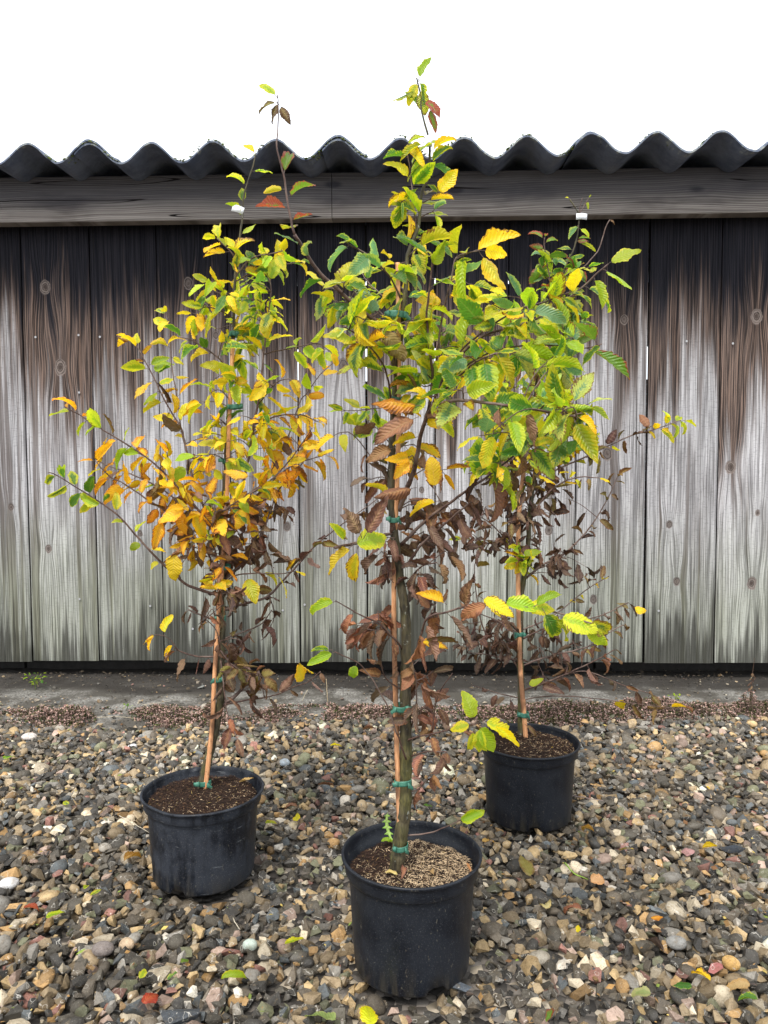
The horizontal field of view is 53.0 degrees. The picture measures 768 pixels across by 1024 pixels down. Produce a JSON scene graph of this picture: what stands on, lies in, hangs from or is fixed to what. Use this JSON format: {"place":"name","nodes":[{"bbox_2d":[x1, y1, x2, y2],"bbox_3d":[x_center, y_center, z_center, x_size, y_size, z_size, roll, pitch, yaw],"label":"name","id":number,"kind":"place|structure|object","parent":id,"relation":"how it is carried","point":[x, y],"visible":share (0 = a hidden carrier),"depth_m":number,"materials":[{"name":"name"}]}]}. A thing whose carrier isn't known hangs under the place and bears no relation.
{"place":"outdoors","nodes":[
{"label":"outdoors","id":0,"kind":"place"},
{"bbox_2d":[0,712,767,1023],"bbox_3d":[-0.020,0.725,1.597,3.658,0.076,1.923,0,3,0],"label":"gravel","id":1,"kind":"structure","parent":0,"point":[94,986],"depth_m":1.52,"materials":[{"name":"grey gravel"}]},
{"bbox_2d":[0,877,18,888],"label":"pebble","id":2,"kind":"object","parent":1,"relation":"on","point":[9,882],"visible":1,"depth_m":1.46,"materials":[{"name":"stone"}]},
{"bbox_2d":[21,732,36,740],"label":"pebble","id":3,"kind":"object","parent":1,"relation":"on","point":[28,736],"visible":0.98,"depth_m":2.29,"materials":[{"name":"stone"}]},
{"bbox_2d":[21,903,38,910],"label":"fallen leaf","id":4,"kind":"object","parent":1,"relation":"on","point":[33,905],"visible":1,"depth_m":1.38,"materials":[{"name":"red plant"}]},
{"bbox_2d":[42,910,62,918],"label":"fallen leaf","id":5,"kind":"object","parent":1,"relation":"on","point":[50,914],"visible":1,"depth_m":1.35,"materials":[{"name":"green plant"}]},
{"bbox_2d":[87,889,101,897],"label":"fallen leaf","id":6,"kind":"object","parent":1,"relation":"on","point":[95,891],"visible":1,"depth_m":1.42,"materials":[{"name":"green plant"}]},
{"bbox_2d":[91,941,113,956],"bbox_3d":[-0.465,0.723,1.275,0.037,0.022,0.028,0,3,0],"label":"pebble","id":7,"kind":"object","parent":1,"relation":"on","point":[102,948],"visible":1,"depth_m":1.27,"materials":[{"name":"stone"}]},
{"bbox_2d":[119,937,134,949],"bbox_3d":[-0.430,0.723,1.288,0.026,0.021,0.020,0,3,0],"label":"pebble","id":8,"kind":"object","parent":1,"relation":"on","point":[128,943],"visible":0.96,"depth_m":1.28,"materials":[{"name":"stone"}]},
{"bbox_2d":[121,851,141,862],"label":"fallen leaf","id":9,"kind":"object","parent":1,"relation":"on","point":[127,854],"visible":1,"depth_m":1.56,"materials":[{"name":"brown plant"}]},
{"bbox_2d":[138,969,146,979],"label":"fallen leaf","id":10,"kind":"object","parent":1,"relation":"on","point":[142,973],"visible":1,"depth_m":1.20,"materials":[{"name":"yellow plant"}]},
{"bbox_2d":[139,993,158,1006],"bbox_3d":[-0.348,0.726,1.145,0.023,0.013,0.037,0,3,0],"label":"pebble","id":11,"kind":"object","parent":1,"relation":"on","point":[149,998],"visible":1,"depth_m":1.14,"materials":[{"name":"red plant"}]},
{"bbox_2d":[166,971,176,982],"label":"fallen leaf","id":12,"kind":"object","parent":1,"relation":"on","point":[169,976],"visible":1,"depth_m":1.19,"materials":[{"name":"green plant"}]},
{"bbox_2d":[159,1009,199,1023],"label":"slate stone","id":13,"kind":"object","parent":1,"relation":"on","point":[178,1016],"visible":1,"depth_m":1.11,"materials":[{"name":"grey stone"}]},
{"bbox_2d":[180,958,188,963],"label":"fallen leaf","id":14,"kind":"object","parent":1,"relation":"on","point":[184,960],"visible":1,"depth_m":1.24,"materials":[{"name":"green plant"}]},
{"bbox_2d":[44,144,386,896],"bbox_3d":[-0.321,0.000,1.496,0.656,1.429,0.298,0,3,0],"label":"potted hornbeam tree","id":15,"kind":"object","parent":1,"relation":"on","point":[202,820],"visible":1,"depth_m":1.49,"materials":[{"name":"yellow plant"}]},
{"bbox_2d":[216,969,246,980],"bbox_3d":[-0.237,0.726,1.199,0.048,0.023,0.013,-2,4,-24],"label":"fallen leaf","id":16,"kind":"object","parent":1,"relation":"on","point":[234,973],"visible":1,"depth_m":1.20,"materials":[{"name":"green plant"}]},
{"bbox_2d":[242,938,256,950],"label":"pebble","id":17,"kind":"object","parent":1,"relation":"on","point":[250,944],"visible":1,"depth_m":1.29,"materials":[{"name":"stone"}]},
{"bbox_2d":[280,758,289,766],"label":"pebble","id":18,"kind":"object","parent":1,"relation":"on","point":[284,762],"visible":0.99,"depth_m":2.08,"materials":[{"name":"stone"}]},
{"bbox_2d":[284,803,296,809],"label":"fallen leaf","id":19,"kind":"object","parent":1,"relation":"on","point":[291,804],"visible":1,"depth_m":1.81,"materials":[{"name":"brown plant"}]},
{"bbox_2d":[281,936,303,945],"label":"fallen leaf","id":20,"kind":"object","parent":1,"relation":"on","point":[291,939],"visible":1,"depth_m":1.30,"materials":[{"name":"yellow plant"}]},
{"bbox_2d":[292,813,299,821],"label":"fallen leaf","id":21,"kind":"object","parent":1,"relation":"on","point":[296,817],"visible":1,"depth_m":1.75,"materials":[{"name":"yellow plant"}]},
{"bbox_2d":[305,1011,342,1020],"bbox_3d":[-0.088,0.733,1.118,0.061,0.018,0.024,1,4,20],"label":"fallen leaf","id":22,"kind":"object","parent":1,"relation":"on","point":[329,1016],"visible":1,"depth_m":1.12,"materials":[{"name":"green plant"}]},
{"bbox_2d":[318,782,334,785],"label":"fallen leaf","id":23,"kind":"object","parent":1,"relation":"on","point":[325,783],"visible":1,"depth_m":1.92,"materials":[{"name":"brown plant"}]},
{"bbox_2d":[359,1006,378,1023],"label":"fallen leaf","id":24,"kind":"object","parent":1,"relation":"on","point":[368,1015],"visible":1,"depth_m":1.12,"materials":[{"name":"yellow plant"}]},
{"bbox_2d":[363,724,374,729],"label":"fallen leaf","id":25,"kind":"object","parent":1,"relation":"on","point":[367,726],"visible":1,"depth_m":2.29,"materials":[{"name":"brown plant"}]},
{"bbox_2d":[0,668,767,1021],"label":"litter","id":26,"kind":"object","parent":1,"relation":"on","point":[608,986],"visible":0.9,"depth_m":2.38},
{"bbox_2d":[255,57,640,997],"bbox_3d":[0.089,0.028,1.124,0.528,1.414,0.349,1,4,27],"label":"potted hornbeam tree","id":27,"kind":"object","parent":1,"relation":"on","point":[411,933],"visible":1,"depth_m":1.14,"materials":[{"name":"green plant"}]},
{"bbox_2d":[381,813,392,841],"bbox_3d":[0.011,0.535,1.299,0.033,0.052,0.022,0,3,0],"label":"dandelion weed","id":28,"kind":"object","parent":27,"relation":"in","point":[386,821],"visible":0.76,"depth_m":1.31,"materials":[{"name":"green plant"}]},
{"bbox_2d":[384,869,399,875],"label":"fallen leaf","id":29,"kind":"object","parent":27,"relation":"on","point":[392,871],"visible":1,"depth_m":1.20,"materials":[{"name":"yellow plant"}]},
{"bbox_2d":[401,865,406,878],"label":"fallen leaf","id":30,"kind":"object","parent":27,"relation":"on","point":[403,870],"visible":1,"depth_m":1.21,"materials":[{"name":"brown plant"}]},
{"bbox_2d":[452,982,471,991],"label":"dark stone","id":31,"kind":"object","parent":1,"relation":"on","point":[461,986],"visible":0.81,"depth_m":1.19,"materials":[{"name":"grey stone"}]},
{"bbox_2d":[518,855,534,878],"bbox_3d":[0.283,0.700,1.521,0.030,0.016,0.071,0,3,0],"label":"fallen leaf","id":32,"kind":"object","parent":1,"relation":"on","point":[527,866],"visible":1,"depth_m":1.52,"materials":[{"name":"green plant"}]},
{"bbox_2d":[529,950,549,964],"bbox_3d":[0.257,0.736,1.272,0.036,0.020,0.028,0,3,0],"label":"pebble","id":33,"kind":"object","parent":1,"relation":"on","point":[542,956],"visible":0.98,"depth_m":1.26,"materials":[{"name":"stone"}]},
{"bbox_2d":[539,899,550,909],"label":"fallen leaf","id":34,"kind":"object","parent":1,"relation":"on","point":[547,905],"visible":1,"depth_m":1.39,"materials":[{"name":"beige plant"}]},
{"bbox_2d":[545,1008,553,1022],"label":"fallen leaf","id":35,"kind":"object","parent":1,"relation":"on","point":[549,1014],"visible":1,"depth_m":1.12,"materials":[{"name":"green plant"}]},
{"bbox_2d":[449,195,695,831],"bbox_3d":[0.437,-0.011,1.761,0.570,1.416,0.272,0,3,0],"label":"potted hornbeam tree","id":36,"kind":"object","parent":1,"relation":"on","point":[529,781],"visible":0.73,"depth_m":1.77,"materials":[{"name":"green plant"}]},
{"bbox_2d":[563,903,583,914],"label":"fallen leaf","id":37,"kind":"object","parent":1,"relation":"on","point":[574,905],"visible":1,"depth_m":1.39,"materials":[{"name":"brown plant"}]},
{"bbox_2d":[564,862,587,879],"bbox_3d":[0.370,0.704,1.515,0.024,0.012,0.070,-2,4,-25],"label":"grass blade","id":38,"kind":"object","parent":1,"relation":"on","point":[565,863],"depth_m":1.50,"materials":[{"name":"green plant"}]},
{"bbox_2d":[576,925,580,933],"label":"fallen leaf","id":39,"kind":"object","parent":1,"relation":"on","point":[578,928],"visible":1,"depth_m":1.32,"materials":[{"name":"yellow plant"}]},
{"bbox_2d":[572,795,602,800],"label":"twig","id":40,"kind":"object","parent":1,"relation":"on","point":[586,797],"visible":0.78,"depth_m":1.84,"materials":[{"name":"brown wood"}]},
{"bbox_2d":[581,823,594,831],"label":"fallen leaf","id":41,"kind":"object","parent":1,"relation":"on","point":[587,826],"visible":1,"depth_m":1.68,"materials":[{"name":"brown plant"}]},
{"bbox_2d":[588,873,604,884],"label":"fallen leaf","id":42,"kind":"object","parent":1,"relation":"on","point":[598,878],"visible":1,"depth_m":1.47,"materials":[{"name":"orange plant"}]},
{"bbox_2d":[631,986,653,996],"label":"fallen leaf","id":43,"kind":"object","parent":1,"relation":"on","point":[643,991],"visible":1,"depth_m":1.17,"materials":[{"name":"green plant"}]},
{"bbox_2d":[649,915,662,920],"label":"fallen leaf","id":44,"kind":"object","parent":1,"relation":"on","point":[658,918],"visible":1,"depth_m":1.35,"materials":[{"name":"orange plant"}]},
{"bbox_2d":[646,937,666,953],"bbox_3d":[0.451,0.716,1.277,0.009,0.019,0.050,-2,4,-25],"label":"fallen leaf","id":45,"kind":"object","parent":1,"relation":"on","point":[656,941],"visible":1,"depth_m":1.27,"materials":[{"name":"brown plant"}]},
{"bbox_2d":[665,935,686,950],"bbox_3d":[0.492,0.725,1.297,0.034,0.021,0.027,0,3,0],"label":"pebble","id":46,"kind":"object","parent":1,"relation":"on","point":[676,942],"visible":1,"depth_m":1.29,"materials":[{"name":"stone"}]},
{"bbox_2d":[673,982,695,988],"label":"fallen leaf","id":47,"kind":"object","parent":1,"relation":"on","point":[684,985],"visible":1,"depth_m":1.18,"materials":[{"name":"green plant"}]},
{"bbox_2d":[681,848,694,855],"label":"pink stone","id":48,"kind":"object","parent":1,"relation":"on","point":[687,851],"visible":1,"depth_m":1.60,"materials":[{"name":"pink stone"}]},
{"bbox_2d":[691,967,713,982],"bbox_3d":[0.496,0.722,1.200,0.013,0.019,0.042,-2,4,-25],"label":"fallen leaf","id":49,"kind":"object","parent":1,"relation":"on","point":[702,971],"visible":1,"depth_m":1.20,"materials":[{"name":"yellow plant"}]},
{"bbox_2d":[700,841,716,848],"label":"fallen leaf","id":50,"kind":"object","parent":1,"relation":"on","point":[708,844],"visible":1,"depth_m":1.60,"materials":[{"name":"yellow plant"}]},
{"bbox_2d":[708,962,723,973],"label":"red stone","id":51,"kind":"object","parent":1,"relation":"on","point":[715,967],"visible":1,"depth_m":1.23,"materials":[{"name":"stone"}]},
{"bbox_2d":[722,955,740,971],"bbox_3d":[0.559,0.727,1.241,0.027,0.023,0.023,0,3,0],"label":"pebble","id":52,"kind":"object","parent":1,"relation":"on","point":[731,963],"visible":1,"depth_m":1.23,"materials":[{"name":"stone"}]},
{"bbox_2d":[718,845,745,852],"bbox_3d":[0.730,0.709,1.619,0.058,0.011,0.015,0,3,0],"label":"black stone","id":53,"kind":"object","parent":1,"relation":"on","point":[733,849],"visible":0.99,"depth_m":1.62,"materials":[{"name":"grey stone"}]},
{"bbox_2d":[726,978,755,991],"bbox_3d":[0.545,0.727,1.177,0.045,0.022,0.023,0,3,0],"label":"pebble","id":54,"kind":"object","parent":1,"relation":"on","point":[740,983],"visible":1,"depth_m":1.18,"materials":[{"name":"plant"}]},
{"bbox_2d":[738,991,760,1000],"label":"fallen leaf","id":55,"kind":"object","parent":1,"relation":"on","point":[748,995],"visible":1,"depth_m":1.15,"materials":[{"name":"green plant"}]},
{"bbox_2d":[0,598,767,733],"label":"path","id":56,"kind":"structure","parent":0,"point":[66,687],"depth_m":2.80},
{"bbox_2d":[23,672,45,689],"bbox_3d":[-1.265,0.616,2.802,0.080,0.065,0.045,0,3,7],"label":"weed","id":57,"kind":"object","parent":56,"relation":"on","point":[41,680],"visible":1,"depth_m":2.80,"materials":[{"name":"green plant"}]},
{"bbox_2d":[0,130,767,671],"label":"wooden shed","id":58,"kind":"structure","parent":56,"relation":"on","point":[100,248],"depth_m":2.88,"materials":[{"name":"wood"}]},
{"bbox_2d":[0,691,767,728],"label":"ground cover","id":59,"kind":"object","parent":56,"relation":"on","point":[544,710],"visible":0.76,"depth_m":2.48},
{"bbox_2d":[0,671,767,722],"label":"loose chippings","id":60,"kind":"object","parent":56,"relation":"on","point":[204,699],"visible":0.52,"depth_m":2.65,"materials":[{"name":"gravel"}]},
{"bbox_2d":[748,658,755,696],"bbox_3d":[1.244,0.570,2.598,0.028,0.155,0.023,-1,3,-13],"label":"withered weed","id":61,"kind":"object","parent":56,"relation":"on","point":[751,687],"visible":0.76,"depth_m":2.60,"materials":[{"name":"brown plant"}]},
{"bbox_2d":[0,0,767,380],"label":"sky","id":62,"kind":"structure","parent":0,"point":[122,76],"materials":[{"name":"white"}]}
]}

